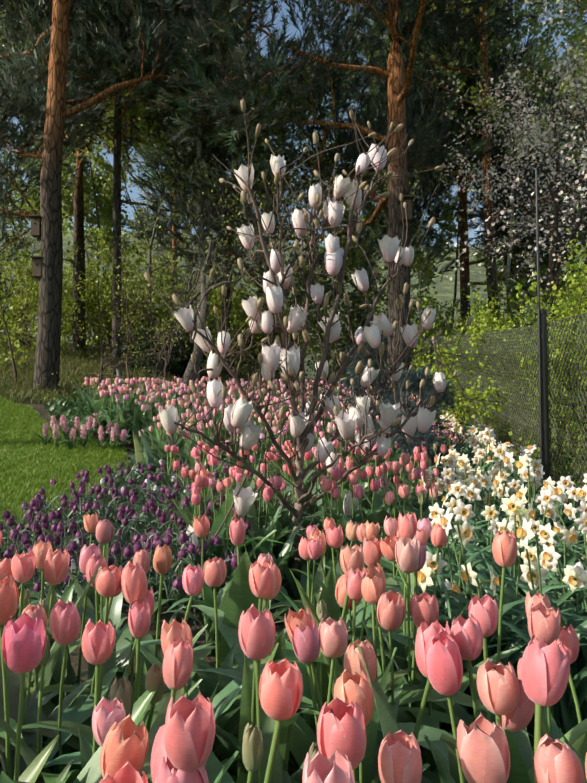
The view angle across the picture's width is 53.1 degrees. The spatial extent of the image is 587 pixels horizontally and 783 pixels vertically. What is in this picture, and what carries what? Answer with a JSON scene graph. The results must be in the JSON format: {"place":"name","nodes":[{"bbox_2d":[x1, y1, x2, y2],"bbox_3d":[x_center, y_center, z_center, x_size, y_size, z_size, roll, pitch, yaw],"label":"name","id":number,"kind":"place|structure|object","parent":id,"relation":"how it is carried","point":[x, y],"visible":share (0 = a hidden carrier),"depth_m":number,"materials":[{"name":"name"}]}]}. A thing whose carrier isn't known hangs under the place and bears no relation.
{"place":"outdoors","nodes":[
{"label":"outdoors","id":0,"kind":"place"},
{"bbox_2d":[29,413,131,449],"bbox_3d":[-2.192,0.427,6.377,1.178,0.410,0.965,0,-3,1],"label":"hyacinth","id":1,"kind":"object","parent":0,"point":[114,432],"depth_m":6.13,"materials":[{"name":"pink plant"}]},
{"bbox_2d":[0,335,341,405],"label":"rough grass","id":2,"kind":"structure","parent":0,"point":[23,395],"depth_m":11.64,"materials":[{"name":"green plant"}]},
{"bbox_2d":[0,230,586,775],"bbox_3d":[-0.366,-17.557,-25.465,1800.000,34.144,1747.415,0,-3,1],"label":"ground","id":3,"kind":"structure","parent":0,"point":[444,286],"depth_m":61.17,"materials":[{"name":"green plant"}]},
{"bbox_2d":[0,251,36,332],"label":"underwood bush","id":4,"kind":"object","parent":3,"relation":"on","point":[3,282],"depth_m":16.81,"materials":[{"name":"green plant"}]},
{"bbox_2d":[0,172,72,381],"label":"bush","id":5,"kind":"object","parent":3,"relation":"on","point":[10,346],"depth_m":10.22,"materials":[{"name":"green plant"}]},
{"bbox_2d":[0,395,129,542],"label":"lawn","id":6,"kind":"structure","parent":3,"relation":"on","point":[38,414],"depth_m":5.41,"materials":[{"name":"green plant"}]},
{"bbox_2d":[0,89,132,224],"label":"birch tree","id":7,"kind":"object","parent":3,"relation":"on","point":[97,187],"depth_m":20.01,"materials":[{"name":"green plant"}]},
{"bbox_2d":[0,20,135,345],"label":"birch tree","id":8,"kind":"object","parent":3,"relation":"on","point":[105,218],"depth_m":19.13,"materials":[{"name":"green plant"}]},
{"bbox_2d":[0,174,171,372],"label":"underwood bush","id":9,"kind":"object","parent":3,"relation":"on","point":[67,308],"depth_m":13.99,"materials":[{"name":"green plant"}]},
{"bbox_2d":[0,0,234,352],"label":"pine tree","id":10,"kind":"object","parent":3,"relation":"on","point":[78,201],"depth_m":14.59,"materials":[{"name":"green plant"}]},
{"bbox_2d":[5,208,232,349],"bbox_3d":[-5.313,-3.075,17.065,6.941,4.386,5.026,2,-4,-33],"label":"underwood bush","id":11,"kind":"object","parent":3,"relation":"on","point":[106,284],"depth_m":16.62,"materials":[{"name":"green plant"}]},
{"bbox_2d":[104,358,136,391],"bbox_3d":[-3.016,-0.251,10.195,0.630,0.610,0.630,0,-3,1],"label":"bird bath","id":12,"kind":"object","parent":3,"relation":"on","point":[118,368],"visible":0.56,"depth_m":10.08,"materials":[{"name":"grey stone"}]},
{"bbox_2d":[33,191,214,399],"bbox_3d":[-2.439,-1.228,8.463,2.602,3.565,1.690,-2,-3,27],"label":"shrub","id":13,"kind":"object","parent":3,"relation":"on","point":[127,336],"depth_m":8.22,"materials":[{"name":"green plant"}]},
{"bbox_2d":[73,236,178,385],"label":"shrub","id":14,"kind":"object","parent":3,"relation":"on","point":[103,359],"depth_m":9.70,"materials":[{"name":"green plant"}]},
{"bbox_2d":[0,0,253,382],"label":"birch tree","id":15,"kind":"object","parent":3,"relation":"on","point":[199,149],"depth_m":11.94,"materials":[{"name":"plant"}]},
{"bbox_2d":[0,0,257,378],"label":"pine tree","id":16,"kind":"object","parent":3,"relation":"on","point":[151,36],"depth_m":11.06,"materials":[{"name":"green plant"}]},
{"bbox_2d":[63,234,214,352],"bbox_3d":[-4.762,-2.697,19.762,5.798,4.365,6.781,0,-3,1],"label":"underwood bush","id":17,"kind":"object","parent":3,"relation":"on","point":[160,278],"depth_m":18.64,"materials":[{"name":"green plant"}]},
{"bbox_2d":[0,457,285,655],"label":"fritillary","id":18,"kind":"object","parent":3,"relation":"on","point":[127,551],"depth_m":2.92,"materials":[{"name":"purple plant"}]},
{"bbox_2d":[0,0,335,392],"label":"pine tree","id":19,"kind":"object","parent":3,"relation":"on","point":[33,108],"depth_m":10.26,"materials":[{"name":"plant"}]},
{"bbox_2d":[29,214,40,240],"bbox_3d":[-4.140,-2.638,9.469,0.175,0.367,0.192,0,-3,1],"label":"nest box","id":20,"kind":"object","parent":19,"relation":"attached to","point":[35,225],"visible":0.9,"depth_m":9.42,"materials":[{"name":"brown wood"}]},
{"bbox_2d":[30,256,41,280],"bbox_3d":[-4.113,-1.981,9.468,0.175,0.367,0.192,0,-3,1],"label":"nest box","id":21,"kind":"object","parent":19,"relation":"attached to","point":[36,268],"visible":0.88,"depth_m":9.42,"materials":[{"name":"brown wood"}]},
{"bbox_2d":[124,319,216,377],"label":"rhododendron shrub","id":22,"kind":"object","parent":3,"relation":"on","point":[177,367],"depth_m":12.30,"materials":[{"name":"green plant"}]},
{"bbox_2d":[101,219,251,379],"bbox_3d":[-2.007,-1.165,9.701,2.681,3.090,2.156,0,-3,1],"label":"shrub","id":23,"kind":"object","parent":3,"relation":"on","point":[170,347],"depth_m":9.43,"materials":[{"name":"green plant"}]},
{"bbox_2d":[63,15,294,333],"bbox_3d":[-3.445,-5.728,16.422,7.004,10.304,8.060,0,-3,1],"label":"birch tree","id":24,"kind":"object","parent":3,"relation":"on","point":[102,163],"depth_m":15.06,"materials":[{"name":"green plant"}]},
{"bbox_2d":[126,9,240,314],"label":"birch tree","id":25,"kind":"object","parent":3,"relation":"on","point":[159,236],"depth_m":32.32,"materials":[{"name":"green plant"}]},
{"bbox_2d":[0,387,398,623],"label":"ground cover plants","id":26,"kind":"object","parent":3,"relation":"on","point":[130,447],"visible":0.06,"depth_m":3.42,"materials":[{"name":"green plant"}]},
{"bbox_2d":[86,164,331,397],"bbox_3d":[-1.208,-1.655,9.271,3.340,4.329,2.739,-2,-3,28],"label":"small tree","id":27,"kind":"object","parent":3,"relation":"on","point":[190,373],"visible":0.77,"depth_m":9.08,"materials":[{"name":"brown plant"}]},
{"bbox_2d":[152,259,289,369],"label":"underwood bush","id":28,"kind":"object","parent":3,"relation":"on","point":[241,323],"depth_m":16.79,"materials":[{"name":"green plant"}]},
{"bbox_2d":[112,0,372,374],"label":"pine tree","id":29,"kind":"object","parent":3,"relation":"on","point":[165,115],"depth_m":14.03,"materials":[{"name":"green plant"}]},
{"bbox_2d":[139,147,347,386],"bbox_3d":[-0.763,-1.584,8.823,2.855,3.823,1.932,-2,-4,36],"label":"tree","id":30,"kind":"object","parent":3,"relation":"on","point":[243,262],"depth_m":8.77,"materials":[{"name":"green plant"}]},
{"bbox_2d":[167,244,347,373],"bbox_3d":[-0.885,-2.153,18.231,5.866,3.740,4.890,0,-3,1],"label":"underwood bush","id":31,"kind":"object","parent":3,"relation":"on","point":[234,299],"depth_m":17.10,"materials":[{"name":"green plant"}]},
{"bbox_2d":[137,3,391,382],"bbox_3d":[-0.281,-4.821,14.115,6.094,9.637,5.751,0,-3,1],"label":"birch tree","id":32,"kind":"object","parent":3,"relation":"on","point":[158,143],"depth_m":12.78,"materials":[{"name":"green plant"}]},
{"bbox_2d":[54,376,481,477],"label":"pink tulips","id":33,"kind":"object","parent":3,"relation":"on","point":[90,401],"depth_m":6.58,"materials":[{"name":"pink plant"}]},
{"bbox_2d":[217,150,323,380],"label":"tree","id":34,"kind":"object","parent":3,"relation":"on","point":[232,357],"depth_m":10.73,"materials":[{"name":"green plant"}]},
{"bbox_2d":[0,512,586,782],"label":"pink tulips","id":35,"kind":"object","parent":3,"relation":"on","point":[182,747],"depth_m":1.03,"materials":[{"name":"pink plant"}]},
{"bbox_2d":[0,563,586,782],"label":"tulip leaves","id":36,"kind":"object","parent":3,"relation":"on","point":[215,764],"depth_m":1.18,"materials":[{"name":"green plant"}]},
{"bbox_2d":[151,107,466,580],"bbox_3d":[0.178,-0.274,2.894,1.717,2.521,0.876,1,-3,-19],"label":"magnolia tree","id":37,"kind":"object","parent":3,"relation":"on","point":[297,509],"visible":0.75,"depth_m":2.88,"materials":[{"name":"brown plant"}]},
{"bbox_2d":[144,99,472,551],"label":"magnolia tree blossoms","id":38,"kind":"object","parent":37,"relation":"attached to","point":[237,414],"visible":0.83,"depth_m":2.88,"materials":[{"name":"white plant"}]},
{"bbox_2d":[244,145,382,382],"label":"tree","id":39,"kind":"object","parent":3,"relation":"on","point":[316,279],"depth_m":9.90,"materials":[{"name":"green plant"}]},
{"bbox_2d":[117,0,517,394],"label":"pine tree","id":40,"kind":"object","parent":3,"relation":"on","point":[309,38],"depth_m":9.95,"materials":[{"name":"green plant"}]},
{"bbox_2d":[399,195,413,225],"bbox_3d":[1.724,-2.767,8.996,0.200,0.406,0.215,0,-3,1],"label":"nest box","id":41,"kind":"object","parent":40,"relation":"attached to","point":[408,199],"visible":0.77,"depth_m":8.94,"materials":[{"name":"brown wood"}]},
{"bbox_2d":[133,437,506,601],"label":"tulips","id":42,"kind":"object","parent":3,"relation":"on","point":[283,539],"depth_m":3.14,"materials":[{"name":"pink plant"}]},
{"bbox_2d":[230,211,435,396],"bbox_3d":[0.863,-1.751,13.435,4.898,4.834,5.729,0,-3,1],"label":"underwood bush","id":43,"kind":"object","parent":3,"relation":"on","point":[343,341],"depth_m":12.86,"materials":[{"name":"plant"}]},
{"bbox_2d":[147,169,549,485],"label":"fence posts","id":44,"kind":"object","parent":3,"relation":"on","point":[543,393],"visible":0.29,"depth_m":3.56,"materials":[{"name":"black metal"}]},
{"bbox_2d":[334,334,410,441],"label":"blue spruce shrub","id":45,"kind":"object","parent":3,"relation":"on","point":[347,384],"depth_m":6.33,"materials":[{"name":"teal plant"}]},
{"bbox_2d":[330,290,474,387],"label":"underwood bush","id":46,"kind":"object","parent":3,"relation":"on","point":[442,311],"depth_m":15.63,"materials":[{"name":"green plant"}]},
{"bbox_2d":[310,6,496,308],"bbox_3d":[6.117,-14.049,30.423,10.352,29.546,12.135,0,-3,1],"label":"pine tree","id":47,"kind":"object","parent":3,"relation":"on","point":[437,252],"depth_m":28.34,"materials":[{"name":"green plant"}]},
{"bbox_2d":[372,361,483,484],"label":"blue spruce shrub","id":48,"kind":"object","parent":3,"relation":"on","point":[413,377],"depth_m":4.47,"materials":[{"name":"teal plant"}]},
{"bbox_2d":[301,0,586,317],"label":"pine tree","id":49,"kind":"object","parent":3,"relation":"on","point":[420,109],"depth_m":13.60,"materials":[{"name":"green plant"}]},
{"bbox_2d":[363,0,545,334],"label":"birch tree","id":50,"kind":"object","parent":3,"relation":"on","point":[466,75],"depth_m":15.96,"materials":[{"name":"green plant"}]},
{"bbox_2d":[385,306,528,429],"bbox_3d":[2.911,-0.142,9.080,3.274,2.595,3.874,0,-3,1],"label":"hedge shrub","id":51,"kind":"object","parent":3,"relation":"on","point":[460,352],"depth_m":9.08,"materials":[{"name":"green plant"}]},
{"bbox_2d":[361,217,572,383],"bbox_3d":[4.032,-1.091,12.347,5.462,4.251,6.594,0,-3,1],"label":"underwood bush","id":52,"kind":"object","parent":3,"relation":"on","point":[449,313],"depth_m":11.91,"materials":[{"name":"green plant"}]},
{"bbox_2d":[355,407,586,736],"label":"narcissus","id":53,"kind":"object","parent":3,"relation":"on","point":[478,553],"depth_m":1.96,"materials":[{"name":"white plant"}]},
{"bbox_2d":[366,0,584,333],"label":"pine tree","id":54,"kind":"object","parent":3,"relation":"on","point":[499,231],"depth_m":16.24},
{"bbox_2d":[368,0,586,326],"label":"birch tree","id":55,"kind":"object","parent":3,"relation":"on","point":[534,33],"depth_m":13.20,"materials":[{"name":"green plant"}]},
{"bbox_2d":[403,290,586,446],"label":"hedge shrub","id":56,"kind":"object","parent":3,"relation":"on","point":[469,327],"depth_m":6.84,"materials":[{"name":"green plant"}]},
{"bbox_2d":[411,312,586,526],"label":"chain link fence","id":57,"kind":"object","parent":3,"relation":"on","point":[472,362],"visible":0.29,"depth_m":4.12,"materials":[{"name":"grey metal"}]},
{"bbox_2d":[412,266,585,352],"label":"underwood bush","id":58,"kind":"object","parent":3,"relation":"on","point":[513,294],"depth_m":12.57,"materials":[{"name":"green plant"}]},
{"bbox_2d":[413,287,586,428],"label":"hedge shrub","id":59,"kind":"object","parent":3,"relation":"on","point":[515,327],"depth_m":9.38,"materials":[{"name":"green plant"}]},
{"bbox_2d":[420,228,586,501],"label":"hedge shrub","id":60,"kind":"object","parent":3,"relation":"on","point":[559,306],"depth_m":5.49,"materials":[{"name":"green plant"}]},
{"bbox_2d":[427,0,586,302],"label":"cherry tree","id":61,"kind":"object","parent":3,"relation":"on","point":[543,135],"depth_m":6.58,"materials":[{"name":"white plant"}]},
{"bbox_2d":[431,0,586,264],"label":"birch tree","id":62,"kind":"object","parent":3,"relation":"on","point":[575,32],"depth_m":16.10,"materials":[{"name":"green plant"}]},
{"bbox_2d":[440,7,586,346],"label":"cherry tree","id":63,"kind":"object","parent":3,"relation":"on","point":[518,162],"depth_m":8.55,"materials":[{"name":"white plant"}]},
{"bbox_2d":[453,283,586,486],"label":"hedge shrub","id":64,"kind":"object","parent":3,"relation":"on","point":[484,394],"depth_m":4.99,"materials":[{"name":"green plant"}]},
{"bbox_2d":[469,184,586,318],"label":"shrub","id":65,"kind":"object","parent":3,"relation":"on","point":[559,285],"depth_m":21.12,"materials":[{"name":"green plant"}]},
{"bbox_2d":[484,262,586,492],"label":"hedge shrub","id":66,"kind":"object","parent":3,"relation":"on","point":[571,296],"depth_m":4.01,"materials":[{"name":"green plant"}]},
{"bbox_2d":[494,27,586,169],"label":"birch tree","id":67,"kind":"object","parent":3,"relation":"on","point":[530,75],"depth_m":12.36,"materials":[{"name":"green plant"}]},
{"bbox_2d":[532,288,574,322],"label":"underwood bush","id":68,"kind":"object","parent":3,"relation":"on","point":[554,309],"depth_m":18.01,"materials":[{"name":"green plant"}]},
{"bbox_2d":[524,0,586,208],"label":"pine tree","id":69,"kind":"object","parent":3,"relation":"on","point":[583,24],"visible":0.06,"depth_m":28.23,"materials":[{"name":"green plant"}]},
{"bbox_2d":[0,0,586,246],"label":"sky","id":70,"kind":"structure","parent":0,"point":[292,29],"materials":[{"name":"blue"}]},
{"bbox_2d":[179,112,450,380],"bbox_3d":[1.014,-5.819,22.399,10.370,11.741,7.528,0,-3,1],"label":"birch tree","id":71,"kind":"object","parent":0,"point":[349,207],"depth_m":22.42,"materials":[{"name":"green plant"}]},
{"bbox_2d":[300,77,496,346],"bbox_3d":[3.081,-4.730,18.751,5.888,9.901,7.231,0,-3,1],"label":"birch tree","id":72,"kind":"object","parent":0,"point":[427,271],"depth_m":17.99,"materials":[{"name":"green plant"}]}
]}

